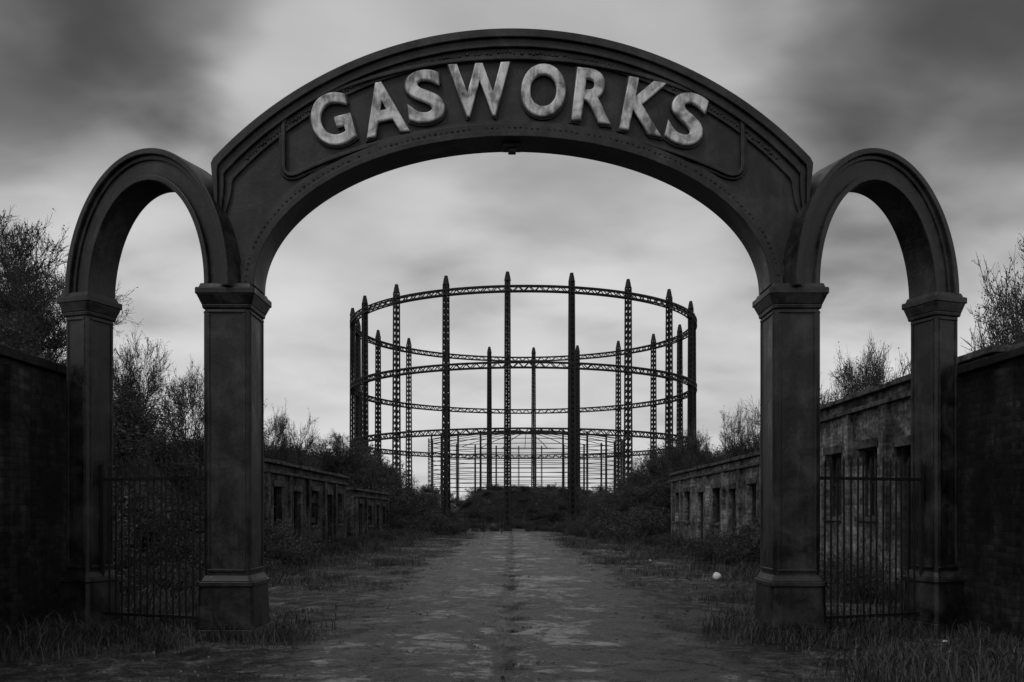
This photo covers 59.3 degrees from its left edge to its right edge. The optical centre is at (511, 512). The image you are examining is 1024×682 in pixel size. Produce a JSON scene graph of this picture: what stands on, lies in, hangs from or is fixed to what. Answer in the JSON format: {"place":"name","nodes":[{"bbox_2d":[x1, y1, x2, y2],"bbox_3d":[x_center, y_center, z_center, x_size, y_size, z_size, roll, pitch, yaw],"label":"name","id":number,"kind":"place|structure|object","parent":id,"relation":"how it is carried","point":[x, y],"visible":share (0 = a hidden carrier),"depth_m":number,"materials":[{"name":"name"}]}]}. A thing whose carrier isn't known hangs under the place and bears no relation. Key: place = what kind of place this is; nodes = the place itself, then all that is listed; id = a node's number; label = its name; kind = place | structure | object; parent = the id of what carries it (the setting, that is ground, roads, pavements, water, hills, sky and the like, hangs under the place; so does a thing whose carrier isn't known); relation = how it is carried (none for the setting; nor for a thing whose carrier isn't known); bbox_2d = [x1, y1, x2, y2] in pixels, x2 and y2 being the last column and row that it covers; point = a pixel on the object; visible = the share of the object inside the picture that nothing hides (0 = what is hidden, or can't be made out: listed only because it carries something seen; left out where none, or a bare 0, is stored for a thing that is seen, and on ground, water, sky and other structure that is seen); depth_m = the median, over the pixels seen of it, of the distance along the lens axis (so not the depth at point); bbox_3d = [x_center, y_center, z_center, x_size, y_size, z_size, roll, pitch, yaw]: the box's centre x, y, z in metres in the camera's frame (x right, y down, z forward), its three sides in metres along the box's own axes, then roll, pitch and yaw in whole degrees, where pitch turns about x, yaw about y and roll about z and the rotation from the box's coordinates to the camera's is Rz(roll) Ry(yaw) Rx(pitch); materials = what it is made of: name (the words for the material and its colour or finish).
{"place":"outdoors","nodes":[
{"label":"outdoors","id":0,"kind":"place"},
{"bbox_2d":[0,441,1022,681],"bbox_3d":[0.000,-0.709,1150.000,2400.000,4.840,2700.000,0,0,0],"label":"ground","id":1,"kind":"structure","parent":0,"point":[81,667],"depth_m":14.95,"materials":[{"name":"grey soil"}]},
{"bbox_2d":[0,303,64,364],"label":"bare tree","id":2,"kind":"object","parent":1,"relation":"on","point":[4,324],"visible":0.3,"depth_m":18.80,"materials":[{"name":"black plant"}]},
{"bbox_2d":[0,356,66,642],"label":"brick wall","id":3,"kind":"structure","parent":1,"relation":"on","point":[33,568],"depth_m":11.61,"materials":[{"name":"black brick"}]},
{"bbox_2d":[0,344,65,375],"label":"coping","id":4,"kind":"object","parent":3,"relation":"on","point":[11,353],"visible":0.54,"depth_m":11.51,"materials":[{"name":"stone"}]},
{"bbox_2d":[0,204,68,356],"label":"bare tree","id":5,"kind":"object","parent":1,"relation":"on","point":[22,252],"visible":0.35,"depth_m":24.27,"materials":[{"name":"black plant"}]},
{"bbox_2d":[0,243,142,364],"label":"bare tree","id":6,"kind":"object","parent":1,"relation":"on","point":[38,315],"visible":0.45,"depth_m":22.67,"materials":[{"name":"black plant"}]},
{"bbox_2d":[113,324,173,457],"bbox_3d":[-12.319,-2.768,28.387,3.490,6.256,3.451,0,0,25],"label":"bare tree","id":7,"kind":"object","parent":1,"relation":"on","point":[129,375],"visible":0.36,"depth_m":28.03,"materials":[{"name":"black plant"}]},
{"bbox_2d":[154,357,203,461],"bbox_3d":[-11.141,-1.726,30.807,4.203,7.635,3.604,0,0,-44],"label":"bare tree","id":8,"kind":"object","parent":1,"relation":"on","point":[199,439],"visible":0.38,"depth_m":30.48,"materials":[{"name":"black plant"}]},
{"bbox_2d":[163,462,345,543],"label":"walls","id":9,"kind":"structure","parent":1,"relation":"on","point":[286,501],"depth_m":34.20,"materials":[{"name":"concrete"}]},
{"bbox_2d":[274,487,338,542],"bbox_3d":[-8.160,0.350,36.250,0.080,2.500,12.100,0,0,0],"label":"window and door frames","id":10,"kind":"structure","parent":9,"relation":"attached to","point":[313,519],"depth_m":34.07,"materials":[{"name":"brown wood"}]},
{"bbox_2d":[264,458,349,529],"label":"stone trim","id":11,"kind":"structure","parent":9,"relation":"on","point":[276,483],"depth_m":34.14,"materials":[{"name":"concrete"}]},
{"bbox_2d":[264,399,283,458],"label":"bare tree","id":12,"kind":"object","parent":1,"relation":"on","point":[266,436],"visible":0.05,"depth_m":48.15,"materials":[{"name":"black plant"}]},
{"bbox_2d":[264,400,321,467],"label":"bare tree","id":13,"kind":"object","parent":1,"relation":"on","point":[278,454],"visible":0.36,"depth_m":50.01,"materials":[{"name":"black plant"}]},
{"bbox_2d":[308,428,380,473],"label":"bare tree","id":14,"kind":"object","parent":1,"relation":"on","point":[336,448],"visible":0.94,"depth_m":60.79,"materials":[{"name":"black plant"}]},
{"bbox_2d":[346,490,388,537],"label":"walls","id":15,"kind":"structure","parent":1,"relation":"on","point":[377,512],"depth_m":48.81,"materials":[{"name":"concrete"}]},
{"bbox_2d":[359,504,369,533],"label":"window and door frames","id":16,"kind":"structure","parent":15,"relation":"attached to","point":[359,517],"depth_m":48.02,"materials":[{"name":"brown wood"}]},
{"bbox_2d":[346,488,389,526],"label":"stone trim","id":17,"kind":"structure","parent":15,"relation":"on","point":[363,496],"depth_m":50.21,"materials":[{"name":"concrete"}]},
{"bbox_2d":[0,307,910,603],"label":"scrub bushes","id":18,"kind":"object","parent":1,"relation":"on","point":[630,509],"visible":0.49,"depth_m":27.94,"materials":[{"name":"black plant"}]},
{"bbox_2d":[446,513,501,532],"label":"metal railing","id":19,"kind":"object","parent":1,"relation":"on","point":[464,521],"visible":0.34,"depth_m":70.95,"materials":[{"name":"metal"}]},
{"bbox_2d":[402,481,612,507],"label":"distant hedge","id":20,"kind":"object","parent":1,"relation":"on","point":[454,499],"visible":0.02,"depth_m":131.81,"materials":[{"name":"black plant"}]},
{"bbox_2d":[5,541,1013,681],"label":"scattered stones","id":21,"kind":"object","parent":1,"relation":"on","point":[269,670],"visible":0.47,"depth_m":13.52,"materials":[{"name":"grey stone"}]},
{"bbox_2d":[0,523,1023,681],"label":"grass","id":22,"kind":"structure","parent":1,"relation":"on","point":[57,636],"depth_m":11.39,"materials":[{"name":"plant"}]},
{"bbox_2d":[57,28,968,641],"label":"gasworks gateway arch","id":23,"kind":"structure","parent":1,"relation":"on","point":[741,170],"depth_m":11.41,"materials":[{"name":"grey stone"}]},
{"bbox_2d":[100,455,203,630],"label":"iron gate","id":24,"kind":"structure","parent":23,"relation":"attached to","point":[103,479],"depth_m":11.87,"materials":[{"name":"black metal"}]},
{"bbox_2d":[310,61,708,149],"bbox_3d":[-0.028,-5.158,11.368,5.057,1.102,0.094,0,0,0],"label":"gasworks sign lettering","id":25,"kind":"object","parent":23,"relation":"attached to","point":[632,102],"visible":1,"depth_m":11.32},
{"bbox_2d":[820,453,923,631],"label":"iron gate","id":26,"kind":"structure","parent":23,"relation":"attached to","point":[837,478],"depth_m":11.86,"materials":[{"name":"black metal"}]},
{"bbox_2d":[349,271,696,530],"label":"gasholder","id":27,"kind":"object","parent":1,"relation":"on","point":[360,340],"visible":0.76,"depth_m":85.61,"materials":[{"name":"metal"}]},
{"bbox_2d":[428,430,623,497],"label":"gasholder","id":28,"kind":"object","parent":1,"relation":"on","point":[563,472],"visible":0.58,"depth_m":183.15,"materials":[{"name":"metal"}]},
{"bbox_2d":[659,419,713,498],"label":"bush","id":29,"kind":"object","parent":1,"relation":"on","point":[698,457],"visible":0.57,"depth_m":56.13,"materials":[{"name":"black plant"}]},
{"bbox_2d":[671,456,759,543],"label":"walls","id":30,"kind":"structure","parent":1,"relation":"on","point":[743,501],"depth_m":36.80,"materials":[{"name":"concrete"}]},
{"bbox_2d":[669,451,759,526],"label":"stone trim","id":31,"kind":"structure","parent":30,"relation":"on","point":[753,480],"depth_m":35.52,"materials":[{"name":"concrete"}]},
{"bbox_2d":[719,490,719,521],"bbox_3d":[8.485,0.300,37.600,0.030,2.600,14.800,0,0,0],"label":"dark interior","id":32,"kind":"object","parent":30,"relation":"attached to","point":[719,506],"visible":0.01,"depth_m":36.74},
{"bbox_2d":[688,484,755,539],"bbox_3d":[8.360,0.300,37.600,0.080,2.600,14.800,0,0,0],"label":"window and door frames","id":33,"kind":"structure","parent":30,"relation":"attached to","point":[733,505],"depth_m":33.96,"materials":[{"name":"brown wood"}]},
{"bbox_2d":[713,572,720,579],"bbox_3d":[4.915,1.520,21.600,0.200,0.202,0.201,0,0,0],"label":"white ball","id":34,"kind":"object","parent":1,"relation":"on","point":[716,575],"visible":0.98,"depth_m":21.53,"materials":[{"name":"plastic"}]},
{"bbox_2d":[717,398,759,459],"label":"bare tree","id":35,"kind":"object","parent":1,"relation":"on","point":[749,449],"visible":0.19,"depth_m":49.22,"materials":[{"name":"black plant"}]},
{"bbox_2d":[744,396,759,450],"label":"bare tree","id":36,"kind":"object","parent":1,"relation":"on","point":[757,418],"visible":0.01,"depth_m":46.05,"materials":[{"name":"black plant"}]},
{"bbox_2d":[820,374,833,404],"bbox_3d":[13.549,-2.138,40.229,3.683,8.360,4.841,0,0,22],"label":"bare tree","id":37,"kind":"object","parent":1,"relation":"on","point":[825,395],"visible":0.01,"depth_m":39.62,"materials":[{"name":"plant"}]},
{"bbox_2d":[820,340,910,404],"bbox_3d":[14.229,-2.711,36.247,5.325,8.415,4.052,0,0,44],"label":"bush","id":38,"kind":"object","parent":1,"relation":"on","point":[887,379],"visible":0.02,"depth_m":35.95,"materials":[{"name":"black plant"}]},
{"bbox_2d":[829,334,910,401],"bbox_3d":[12.776,-2.242,32.768,4.424,8.982,3.793,0,0,23],"label":"bare tree","id":39,"kind":"object","parent":1,"relation":"on","point":[856,380],"visible":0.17,"depth_m":32.37,"materials":[{"name":"black plant"}]},
{"bbox_2d":[820,353,999,586],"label":"walls","id":40,"kind":"structure","parent":1,"relation":"on","point":[885,424],"depth_m":21.00,"materials":[{"name":"concrete"}]},
{"bbox_2d":[832,447,906,583],"bbox_3d":[8.360,0.050,19.850,0.080,3.100,7.300,0,0,0],"label":"window and door frames","id":41,"kind":"structure","parent":40,"relation":"attached to","point":[904,506],"depth_m":19.18,"materials":[{"name":"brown wood"}]},
{"bbox_2d":[836,447,910,569],"bbox_3d":[8.485,0.050,19.850,0.030,3.100,7.300,0,0,0],"label":"dark interior","id":42,"kind":"object","parent":40,"relation":"attached to","point":[872,455],"visible":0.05,"depth_m":19.18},
{"bbox_2d":[820,345,1023,521],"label":"stone trim","id":43,"kind":"structure","parent":40,"relation":"on","point":[902,441],"depth_m":20.02,"materials":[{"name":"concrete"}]},
{"bbox_2d":[957,356,1023,643],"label":"brick wall","id":44,"kind":"structure","parent":1,"relation":"on","point":[990,568],"depth_m":11.61,"materials":[{"name":"black brick"}]},
{"bbox_2d":[958,346,1023,375],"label":"coping","id":45,"kind":"object","parent":44,"relation":"on","point":[986,362],"visible":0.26,"depth_m":11.53,"materials":[{"name":"stone"}]},
{"bbox_2d":[961,234,1023,351],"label":"bare tree","id":46,"kind":"object","parent":1,"relation":"on","point":[992,325],"visible":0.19,"depth_m":25.15,"materials":[{"name":"black plant"}]},
{"bbox_2d":[966,245,1023,353],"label":"bare tree","id":47,"kind":"object","parent":1,"relation":"on","point":[1017,311],"visible":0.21,"depth_m":21.99,"materials":[{"name":"black plant"}]},
{"bbox_2d":[0,0,1023,505],"label":"sky","id":48,"kind":"structure","parent":0,"point":[938,85],"materials":[{"name":"grey"}]},
{"bbox_2d":[186,532,839,681],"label":"dirt road","id":49,"kind":"structure","parent":0,"point":[584,632],"depth_m":11.64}
]}

